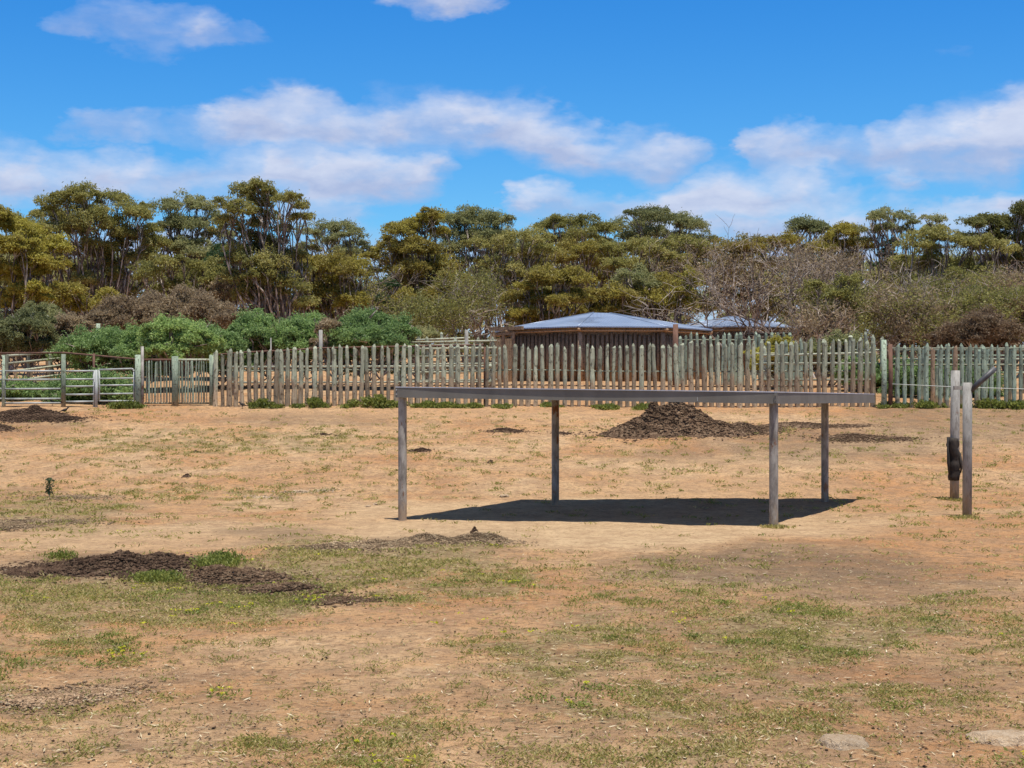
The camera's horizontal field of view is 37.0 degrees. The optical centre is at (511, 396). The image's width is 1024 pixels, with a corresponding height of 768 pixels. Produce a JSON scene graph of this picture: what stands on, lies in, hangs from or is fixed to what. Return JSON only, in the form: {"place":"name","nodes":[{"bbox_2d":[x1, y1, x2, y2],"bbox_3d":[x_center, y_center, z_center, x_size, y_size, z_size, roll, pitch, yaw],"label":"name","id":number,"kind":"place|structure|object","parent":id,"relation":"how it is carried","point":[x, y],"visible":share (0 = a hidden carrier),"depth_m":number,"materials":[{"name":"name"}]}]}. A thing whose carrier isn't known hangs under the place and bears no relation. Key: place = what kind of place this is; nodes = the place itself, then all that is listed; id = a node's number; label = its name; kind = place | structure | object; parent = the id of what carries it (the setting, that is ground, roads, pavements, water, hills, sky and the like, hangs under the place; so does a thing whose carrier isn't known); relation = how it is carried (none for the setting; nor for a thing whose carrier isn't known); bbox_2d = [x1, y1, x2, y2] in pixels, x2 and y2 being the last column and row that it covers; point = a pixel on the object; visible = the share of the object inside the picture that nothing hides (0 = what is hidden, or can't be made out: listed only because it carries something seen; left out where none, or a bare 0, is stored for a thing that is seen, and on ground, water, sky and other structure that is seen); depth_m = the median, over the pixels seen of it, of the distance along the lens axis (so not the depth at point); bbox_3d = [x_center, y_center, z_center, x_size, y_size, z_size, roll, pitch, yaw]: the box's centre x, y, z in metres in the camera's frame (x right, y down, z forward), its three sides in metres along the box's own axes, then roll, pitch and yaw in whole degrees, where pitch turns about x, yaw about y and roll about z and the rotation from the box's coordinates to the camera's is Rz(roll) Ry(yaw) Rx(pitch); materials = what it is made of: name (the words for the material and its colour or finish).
{"place":"outdoors","nodes":[
{"label":"outdoors","id":0,"kind":"place"},
{"bbox_2d":[0,351,1023,767],"bbox_3d":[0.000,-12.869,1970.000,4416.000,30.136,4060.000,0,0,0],"label":"ground","id":1,"kind":"structure","parent":0,"point":[614,535],"depth_m":19.20,"materials":[{"name":"soil"}]},
{"bbox_2d":[0,374,51,400],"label":"shrub","id":2,"kind":"object","parent":1,"relation":"on","point":[23,393],"visible":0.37,"depth_m":49.59,"materials":[{"name":"green plant"}]},
{"bbox_2d":[5,370,60,406],"bbox_3d":[-14.800,-0.189,47.292,1.857,1.235,0.080,0,0,0],"label":"pipe fence","id":3,"kind":"object","parent":1,"relation":"on","point":[30,388],"visible":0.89,"depth_m":47.26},
{"bbox_2d":[0,302,67,378],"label":"shrub","id":4,"kind":"object","parent":1,"relation":"on","point":[22,329],"visible":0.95,"depth_m":59.39,"materials":[{"name":"green plant"}]},
{"bbox_2d":[1,351,66,381],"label":"rail fence","id":5,"kind":"object","parent":1,"relation":"on","point":[50,366],"visible":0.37,"depth_m":54.90,"materials":[{"name":"grey wood"}]},
{"bbox_2d":[0,204,76,374],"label":"gum tree","id":6,"kind":"object","parent":1,"relation":"on","point":[34,259],"visible":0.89,"depth_m":71.42,"materials":[{"name":"green plant"}]},
{"bbox_2d":[0,404,120,423],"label":"dung heap","id":7,"kind":"object","parent":1,"relation":"on","point":[34,413],"visible":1,"depth_m":43.74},
{"bbox_2d":[46,308,95,378],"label":"shrub","id":8,"kind":"object","parent":1,"relation":"on","point":[65,323],"visible":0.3,"depth_m":61.40,"materials":[{"name":"brown plant"}]},
{"bbox_2d":[0,492,146,533],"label":"dung heap","id":9,"kind":"object","parent":1,"relation":"on","point":[18,524],"visible":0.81,"depth_m":26.02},
{"bbox_2d":[46,280,125,369],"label":"gum tree","id":10,"kind":"object","parent":1,"relation":"on","point":[81,302],"visible":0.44,"depth_m":77.08,"materials":[{"name":"green plant"}]},
{"bbox_2d":[0,177,172,365],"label":"gum tree","id":11,"kind":"object","parent":1,"relation":"on","point":[81,223],"visible":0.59,"depth_m":87.59,"materials":[{"name":"green plant"}]},
{"bbox_2d":[0,674,172,716],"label":"heap","id":12,"kind":"object","parent":1,"relation":"on","point":[28,701],"visible":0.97,"depth_m":10.91,"materials":[{"name":"gravel"}]},
{"bbox_2d":[42,322,130,377],"bbox_3d":[-15.212,-1.415,56.175,3.369,2.644,4.024,0,0,0],"label":"shrub","id":13,"kind":"object","parent":1,"relation":"on","point":[99,341],"visible":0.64,"depth_m":55.05,"materials":[{"name":"green plant"}]},
{"bbox_2d":[38,359,145,403],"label":"shrub","id":14,"kind":"object","parent":1,"relation":"on","point":[80,390],"visible":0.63,"depth_m":48.63,"materials":[{"name":"green plant"}]},
{"bbox_2d":[77,286,165,334],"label":"shrub","id":15,"kind":"object","parent":1,"relation":"on","point":[114,311],"visible":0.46,"depth_m":64.81,"materials":[{"name":"brown plant"}]},
{"bbox_2d":[103,318,180,388],"bbox_3d":[-13.296,-1.457,55.206,3.289,2.765,3.314,0,0,0],"label":"shrub","id":16,"kind":"object","parent":1,"relation":"on","point":[124,347],"visible":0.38,"depth_m":54.67,"materials":[{"name":"green plant"}]},
{"bbox_2d":[0,549,305,583],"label":"dung heap","id":17,"kind":"object","parent":1,"relation":"on","point":[103,565],"visible":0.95,"depth_m":18.73,"materials":[{"name":"soil"}]},
{"bbox_2d":[144,359,171,403],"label":"picket gate","id":18,"kind":"structure","parent":1,"relation":"on","point":[156,377],"depth_m":47.26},
{"bbox_2d":[128,568,192,584],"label":"weed clump","id":19,"kind":"object","parent":1,"relation":"on","point":[163,575],"visible":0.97,"depth_m":17.56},
{"bbox_2d":[171,356,178,405],"bbox_3d":[-10.401,-0.410,47.180,0.220,1.640,0.217,0,0,0],"label":"gate post","id":20,"kind":"object","parent":1,"relation":"on","point":[175,386],"visible":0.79,"depth_m":47.09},
{"bbox_2d":[178,359,208,403],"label":"picket gate","id":21,"kind":"structure","parent":20,"relation":"attached to","point":[183,400],"depth_m":47.25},
{"bbox_2d":[127,250,230,298],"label":"gum tree","id":22,"kind":"object","parent":1,"relation":"on","point":[149,269],"visible":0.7,"depth_m":82.47,"materials":[{"name":"green plant"}]},
{"bbox_2d":[136,310,227,389],"bbox_3d":[-11.605,-1.510,53.882,3.158,3.003,3.527,0,0,0],"label":"shrub","id":23,"kind":"object","parent":1,"relation":"on","point":[179,337],"visible":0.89,"depth_m":52.99,"materials":[{"name":"green plant"}]},
{"bbox_2d":[132,279,240,379],"bbox_3d":[-13.530,-2.752,65.135,4.750,4.430,5.110,0,0,0],"label":"shrub","id":24,"kind":"object","parent":1,"relation":"on","point":[193,305],"visible":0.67,"depth_m":63.72,"materials":[{"name":"brown plant"}]},
{"bbox_2d":[138,187,235,297],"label":"gum tree","id":25,"kind":"object","parent":1,"relation":"on","point":[187,244],"visible":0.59,"depth_m":91.78,"materials":[{"name":"green plant"}]},
{"bbox_2d":[187,553,245,567],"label":"weed clump","id":26,"kind":"object","parent":1,"relation":"on","point":[205,561],"visible":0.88,"depth_m":19.16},
{"bbox_2d":[195,319,265,388],"bbox_3d":[-10.570,-1.467,56.137,3.105,2.692,3.912,0,0,0],"label":"shrub","id":27,"kind":"object","parent":1,"relation":"on","point":[235,342],"visible":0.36,"depth_m":55.10,"materials":[{"name":"green plant"}]},
{"bbox_2d":[207,275,257,314],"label":"gum tree","id":28,"kind":"object","parent":1,"relation":"on","point":[219,287],"visible":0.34,"depth_m":81.63,"materials":[{"name":"green plant"}]},
{"bbox_2d":[100,564,411,607],"bbox_3d":[-2.937,2.109,17.480,3.760,0.236,4.093,0,0,0],"label":"dung heap","id":29,"kind":"object","parent":1,"relation":"on","point":[224,574],"visible":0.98,"depth_m":17.27,"materials":[{"name":"soil"}]},
{"bbox_2d":[206,175,321,369],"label":"gum tree","id":30,"kind":"object","parent":1,"relation":"on","point":[272,252],"visible":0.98,"depth_m":79.48,"materials":[{"name":"green plant"}]},
{"bbox_2d":[224,304,316,387],"bbox_3d":[-8.992,-1.769,57.568,3.779,3.287,4.395,0,0,0],"label":"shrub","id":31,"kind":"object","parent":1,"relation":"on","point":[280,334],"visible":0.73,"depth_m":56.34,"materials":[{"name":"green plant"}]},
{"bbox_2d":[277,306,332,386],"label":"shrub","id":32,"kind":"object","parent":1,"relation":"on","point":[310,320],"visible":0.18,"depth_m":57.20,"materials":[{"name":"green plant"}]},
{"bbox_2d":[279,248,374,368],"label":"gum tree","id":33,"kind":"object","parent":1,"relation":"on","point":[348,265],"visible":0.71,"depth_m":83.27,"materials":[{"name":"green plant"}]},
{"bbox_2d":[291,217,372,361],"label":"gum tree","id":34,"kind":"object","parent":1,"relation":"on","point":[333,228],"visible":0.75,"depth_m":94.76,"materials":[{"name":"green plant"}]},
{"bbox_2d":[308,313,359,389],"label":"shrub","id":35,"kind":"object","parent":1,"relation":"on","point":[325,323],"visible":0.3,"depth_m":55.29,"materials":[{"name":"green plant"}]},
{"bbox_2d":[232,364,491,395],"bbox_3d":[-5.069,-0.510,51.978,8.932,1.180,0.237,0,0,0],"label":"rail fence","id":36,"kind":"object","parent":1,"relation":"on","point":[399,381],"visible":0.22,"depth_m":51.87,"materials":[{"name":"grey wood"}]},
{"bbox_2d":[286,233,439,363],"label":"twiggy tree","id":37,"kind":"object","parent":1,"relation":"on","point":[369,290],"visible":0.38,"depth_m":84.41,"materials":[{"name":"green plant"}]},
{"bbox_2d":[324,303,421,387],"bbox_3d":[-5.121,-1.769,56.073,3.681,3.323,4.056,0,0,0],"label":"shrub","id":38,"kind":"object","parent":1,"relation":"on","point":[366,327],"visible":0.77,"depth_m":55.37,"materials":[{"name":"green plant"}]},
{"bbox_2d":[336,393,409,408],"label":"weed clump","id":39,"kind":"object","parent":1,"relation":"on","point":[380,401],"visible":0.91,"depth_m":46.44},
{"bbox_2d":[260,531,536,555],"bbox_3d":[-1.363,2.094,21.981,4.543,0.263,2.770,0,0,0],"label":"dung heap","id":40,"kind":"object","parent":1,"relation":"on","point":[377,544],"visible":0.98,"depth_m":21.82,"materials":[{"name":"soil"}]},
{"bbox_2d":[357,204,460,359],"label":"gum tree","id":41,"kind":"object","parent":1,"relation":"on","point":[402,252],"visible":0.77,"depth_m":89.03,"materials":[{"name":"green plant"}]},
{"bbox_2d":[390,266,480,368],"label":"gum tree","id":42,"kind":"object","parent":1,"relation":"on","point":[404,290],"visible":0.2,"depth_m":82.73,"materials":[{"name":"green plant"}]},
{"bbox_2d":[379,282,496,369],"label":"twiggy tree","id":43,"kind":"object","parent":1,"relation":"on","point":[424,315],"visible":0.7,"depth_m":74.77,"materials":[{"name":"green plant"}]},
{"bbox_2d":[399,336,496,387],"bbox_3d":[-2.435,-1.225,56.983,3.760,1.997,0.246,0,0,0],"label":"rail fence","id":44,"kind":"object","parent":1,"relation":"on","point":[455,341],"visible":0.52,"depth_m":56.88,"materials":[{"name":"grey wood"}]},
{"bbox_2d":[420,258,522,369],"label":"twiggy tree","id":45,"kind":"object","parent":1,"relation":"on","point":[490,285],"visible":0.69,"depth_m":79.25,"materials":[{"name":"green plant"}]},
{"bbox_2d":[426,201,519,362],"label":"gum tree","id":46,"kind":"object","parent":1,"relation":"on","point":[467,217],"visible":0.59,"depth_m":97.55,"materials":[{"name":"green plant"}]},
{"bbox_2d":[3,251,982,352],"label":"distant scrub","id":47,"kind":"object","parent":1,"relation":"on","point":[866,264],"visible":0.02,"depth_m":120.23,"materials":[{"name":"green plant"}]},
{"bbox_2d":[0,409,1022,767],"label":"pebbles","id":48,"kind":"object","parent":1,"relation":"on","point":[522,667],"visible":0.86,"depth_m":11.00,"materials":[{"name":"stone"}]},
{"bbox_2d":[0,577,1023,767],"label":"weeds","id":49,"kind":"object","parent":1,"relation":"on","point":[588,686],"visible":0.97,"depth_m":13.06,"materials":[{"name":"plant"}]},
{"bbox_2d":[0,414,1023,767],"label":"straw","id":50,"kind":"object","parent":1,"relation":"on","point":[546,678],"visible":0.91,"depth_m":10.58,"materials":[{"name":"plant"}]},
{"bbox_2d":[0,412,1023,767],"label":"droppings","id":51,"kind":"object","parent":1,"relation":"on","point":[576,662],"visible":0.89,"depth_m":10.91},
{"bbox_2d":[459,223,565,345],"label":"gum tree","id":52,"kind":"object","parent":1,"relation":"on","point":[525,250],"visible":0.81,"depth_m":87.78,"materials":[{"name":"green plant"}]},
{"bbox_2d":[7,490,1023,761],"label":"flowers","id":53,"kind":"object","parent":1,"relation":"on","point":[435,622],"visible":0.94,"depth_m":14.22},
{"bbox_2d":[213,337,875,407],"bbox_3d":[0.990,-0.688,47.053,20.394,2.266,0.372,0,0,0],"label":"picket fence","id":54,"kind":"object","parent":1,"relation":"on","point":[297,396],"visible":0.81,"depth_m":46.95,"materials":[{"name":"grey wood"}]},
{"bbox_2d":[498,262,602,325],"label":"gum tree","id":55,"kind":"object","parent":1,"relation":"on","point":[530,297],"visible":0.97,"depth_m":78.11,"materials":[{"name":"green plant"}]},
{"bbox_2d":[527,210,623,304],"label":"gum tree","id":56,"kind":"object","parent":1,"relation":"on","point":[554,222],"visible":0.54,"depth_m":99.61,"materials":[{"name":"green plant"}]},
{"bbox_2d":[547,236,620,314],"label":"gum tree","id":57,"kind":"object","parent":1,"relation":"on","point":[574,252],"visible":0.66,"depth_m":92.38,"materials":[{"name":"green plant"}]},
{"bbox_2d":[490,312,712,382],"bbox_3d":[3.851,-2.074,67.000,9.577,3.232,9.426,0,0,0],"label":"log hut","id":58,"kind":"object","parent":1,"relation":"on","point":[598,330],"visible":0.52,"depth_m":63.30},
{"bbox_2d":[570,280,645,317],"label":"gum tree","id":59,"kind":"object","parent":1,"relation":"on","point":[611,297],"visible":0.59,"depth_m":79.96,"materials":[{"name":"green plant"}]},
{"bbox_2d":[395,387,874,524],"bbox_3d":[2.663,1.121,27.964,9.360,2.572,6.012,0,0,0],"label":"shade shelter","id":60,"kind":"object","parent":1,"relation":"on","point":[773,399],"visible":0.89,"depth_m":26.02,"materials":[{"name":"wood"}]},
{"bbox_2d":[607,261,662,317],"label":"gum tree","id":61,"kind":"object","parent":1,"relation":"on","point":[640,274],"visible":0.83,"depth_m":81.96,"materials":[{"name":"green plant"}]},
{"bbox_2d":[595,230,712,320],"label":"gum tree","id":62,"kind":"object","parent":1,"relation":"on","point":[618,249],"visible":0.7,"depth_m":89.57,"materials":[{"name":"green plant"}]},
{"bbox_2d":[607,203,719,318],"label":"gum tree","id":63,"kind":"object","parent":1,"relation":"on","point":[641,225],"visible":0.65,"depth_m":100.76,"materials":[{"name":"green plant"}]},
{"bbox_2d":[632,263,703,323],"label":"gum tree","id":64,"kind":"object","parent":1,"relation":"on","point":[656,295],"visible":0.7,"depth_m":81.70,"materials":[{"name":"green plant"}]},
{"bbox_2d":[602,216,755,324],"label":"twiggy tree","id":65,"kind":"object","parent":1,"relation":"on","point":[688,318],"visible":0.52,"depth_m":87.38,"materials":[{"name":"brown plant"}]},
{"bbox_2d":[575,402,810,442],"bbox_3d":[4.752,0.613,42.022,6.849,1.270,5.126,0,0,0],"label":"dung heap","id":66,"kind":"object","parent":1,"relation":"on","point":[655,420],"visible":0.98,"depth_m":40.96,"materials":[{"name":"soil"}]},
{"bbox_2d":[617,229,834,374],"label":"twiggy tree","id":67,"kind":"object","parent":1,"relation":"on","point":[784,280],"visible":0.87,"depth_m":72.81,"materials":[{"name":"brown plant"}]},
{"bbox_2d":[678,332,791,385],"bbox_3d":[8.579,-1.417,59.038,4.632,2.221,0.304,0,0,27],"label":"picket fence","id":68,"kind":"object","parent":1,"relation":"on","point":[738,339],"visible":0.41,"depth_m":59.11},
{"bbox_2d":[686,316,797,372],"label":"log hut","id":69,"kind":"object","parent":1,"relation":"on","point":[733,330],"visible":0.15,"depth_m":75.33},
{"bbox_2d":[693,242,798,322],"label":"tree","id":70,"kind":"object","parent":1,"relation":"on","point":[743,298],"visible":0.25,"depth_m":107.03,"materials":[{"name":"brown plant"}]},
{"bbox_2d":[692,225,808,318],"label":"tree","id":71,"kind":"object","parent":1,"relation":"on","point":[785,237],"visible":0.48,"depth_m":95.22,"materials":[{"name":"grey plant"}]},
{"bbox_2d":[743,333,803,378],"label":"shrub","id":72,"kind":"object","parent":1,"relation":"on","point":[778,339],"visible":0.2,"depth_m":55.45,"materials":[{"name":"green plant"}]},
{"bbox_2d":[755,338,803,391],"bbox_3d":[9.231,-1.016,53.033,1.810,2.030,0.293,0,0,0],"label":"picket fence","id":73,"kind":"object","parent":1,"relation":"on","point":[800,360],"visible":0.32,"depth_m":52.95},
{"bbox_2d":[674,231,905,370],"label":"twiggy tree","id":74,"kind":"object","parent":1,"relation":"on","point":[822,274],"visible":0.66,"depth_m":72.14,"materials":[{"name":"brown plant"}]},
{"bbox_2d":[751,297,859,377],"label":"twiggy tree","id":75,"kind":"object","parent":1,"relation":"on","point":[817,326],"visible":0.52,"depth_m":66.64,"materials":[{"name":"brown plant"}]},
{"bbox_2d":[783,213,830,341],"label":"gum tree","id":76,"kind":"object","parent":1,"relation":"on","point":[811,226],"visible":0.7,"depth_m":97.93,"materials":[{"name":"green plant"}]},
{"bbox_2d":[732,421,888,434],"bbox_3d":[8.384,0.897,42.238,6.274,0.416,2.705,0,0,0],"label":"dung heap","id":77,"kind":"object","parent":1,"relation":"on","point":[796,424],"visible":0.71,"depth_m":42.51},
{"bbox_2d":[763,346,870,391],"bbox_3d":[10.180,-0.779,50.965,3.790,1.838,0.210,0,0,0],"label":"rail fence","id":78,"kind":"object","parent":1,"relation":"on","point":[765,364],"visible":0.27,"depth_m":50.88,"materials":[{"name":"grey wood"}]},
{"bbox_2d":[745,227,901,335],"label":"twiggy tree","id":79,"kind":"object","parent":1,"relation":"on","point":[843,270],"visible":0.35,"depth_m":76.21,"materials":[{"name":"brown plant"}]},
{"bbox_2d":[796,270,874,335],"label":"gum tree","id":80,"kind":"object","parent":1,"relation":"on","point":[831,292],"visible":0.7,"depth_m":68.70,"materials":[{"name":"green plant"}]},
{"bbox_2d":[797,220,873,299],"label":"gum tree","id":81,"kind":"object","parent":1,"relation":"on","point":[848,229],"visible":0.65,"depth_m":89.57,"materials":[{"name":"green plant"}]},
{"bbox_2d":[798,328,879,384],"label":"shrub","id":82,"kind":"object","parent":1,"relation":"on","point":[843,337],"visible":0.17,"depth_m":56.12,"materials":[{"name":"green plant"}]},
{"bbox_2d":[815,734,869,750],"bbox_3d":[2.004,2.174,9.324,0.353,0.208,0.356,0,0,-23],"label":"stone","id":83,"kind":"object","parent":1,"relation":"on","point":[843,742],"visible":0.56,"depth_m":9.24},
{"bbox_2d":[783,266,942,361],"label":"twiggy tree","id":84,"kind":"object","parent":1,"relation":"on","point":[857,299],"visible":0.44,"depth_m":68.41,"materials":[{"name":"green plant"}]},
{"bbox_2d":[799,432,939,445],"bbox_3d":[9.518,1.133,40.333,3.747,0.344,2.180,0,0,0],"label":"dung heap","id":85,"kind":"object","parent":1,"relation":"on","point":[856,437],"visible":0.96,"depth_m":40.34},
{"bbox_2d":[829,354,915,389],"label":"shrub","id":86,"kind":"object","parent":1,"relation":"on","point":[878,377],"visible":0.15,"depth_m":53.62,"materials":[{"name":"green plant"}]},
{"bbox_2d":[851,203,947,355],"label":"gum tree","id":87,"kind":"object","parent":1,"relation":"on","point":[886,226],"visible":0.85,"depth_m":88.09,"materials":[{"name":"green plant"}]},
{"bbox_2d":[855,268,980,362],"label":"twiggy tree","id":88,"kind":"object","parent":1,"relation":"on","point":[906,331],"visible":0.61,"depth_m":68.27,"materials":[{"name":"green plant"}]},
{"bbox_2d":[877,357,1003,397],"bbox_3d":[14.758,-0.218,52.101,4.532,2.705,4.271,0,0,15],"label":"shrub","id":89,"kind":"object","parent":1,"relation":"on","point":[915,379],"visible":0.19,"depth_m":50.99,"materials":[{"name":"green plant"}]},
{"bbox_2d":[866,222,1022,345],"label":"gum tree","id":90,"kind":"object","parent":1,"relation":"on","point":[928,245],"visible":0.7,"depth_m":85.03,"materials":[{"name":"green plant"}]},
{"bbox_2d":[874,250,1016,357],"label":"twiggy tree","id":91,"kind":"object","parent":1,"relation":"on","point":[963,284],"visible":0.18,"depth_m":77.51,"materials":[{"name":"green plant"}]},
{"bbox_2d":[880,283,1023,362],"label":"twiggy tree","id":92,"kind":"object","parent":1,"relation":"on","point":[976,294],"visible":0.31,"depth_m":67.27,"materials":[{"name":"green plant"}]},
{"bbox_2d":[946,370,961,499],"bbox_3d":[9.034,0.898,31.239,0.312,2.845,0.273,0,0,0],"label":"wooden post","id":93,"kind":"object","parent":1,"relation":"on","point":[954,461],"visible":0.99,"depth_m":31.16,"materials":[{"name":"grey wood"}]},
{"bbox_2d":[892,342,1023,407],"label":"picket fence","id":94,"kind":"object","parent":1,"relation":"on","point":[955,365],"visible":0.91,"depth_m":46.55,"materials":[{"name":"wood"}]},
{"bbox_2d":[892,263,1023,301],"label":"gum tree","id":95,"kind":"object","parent":1,"relation":"on","point":[956,269],"visible":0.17,"depth_m":83.83,"materials":[{"name":"green plant"}]},
{"bbox_2d":[914,303,1023,367],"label":"shrub","id":96,"kind":"object","parent":1,"relation":"on","point":[986,326],"visible":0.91,"depth_m":59.26,"materials":[{"name":"brown plant"}]},
{"bbox_2d":[917,344,1023,402],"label":"picket fence","id":97,"kind":"object","parent":1,"relation":"on","point":[979,373],"visible":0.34,"depth_m":48.45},
{"bbox_2d":[953,366,996,515],"bbox_3d":[8.290,0.914,27.358,0.760,2.902,0.178,0,0,17],"label":"wooden post","id":98,"kind":"object","parent":1,"relation":"on","point":[968,389],"visible":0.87,"depth_m":27.32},
{"bbox_2d":[937,252,1023,368],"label":"twiggy tree","id":99,"kind":"object","parent":1,"relation":"on","point":[1010,277],"visible":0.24,"depth_m":79.43,"materials":[{"name":"green plant"}]},
{"bbox_2d":[949,199,1023,357],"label":"gum tree","id":100,"kind":"object","parent":1,"relation":"on","point":[1001,226],"visible":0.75,"depth_m":89.32,"materials":[{"name":"green plant"}]},
{"bbox_2d":[961,276,1023,376],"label":"twiggy tree","id":101,"kind":"object","parent":1,"relation":"on","point":[1019,290],"visible":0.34,"depth_m":67.32,"materials":[{"name":"green plant"}]},
{"bbox_2d":[965,729,1023,746],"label":"stone","id":102,"kind":"object","parent":1,"relation":"on","point":[1008,737],"visible":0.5,"depth_m":9.36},
{"bbox_2d":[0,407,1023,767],"bbox_3d":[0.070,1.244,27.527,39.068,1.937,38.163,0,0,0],"label":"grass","id":103,"kind":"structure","parent":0,"point":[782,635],"depth_m":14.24,"materials":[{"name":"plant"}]},
{"bbox_2d":[0,0,1023,346],"label":"sky","id":104,"kind":"structure","parent":0,"point":[762,114],"materials":[{"name":"blue"}]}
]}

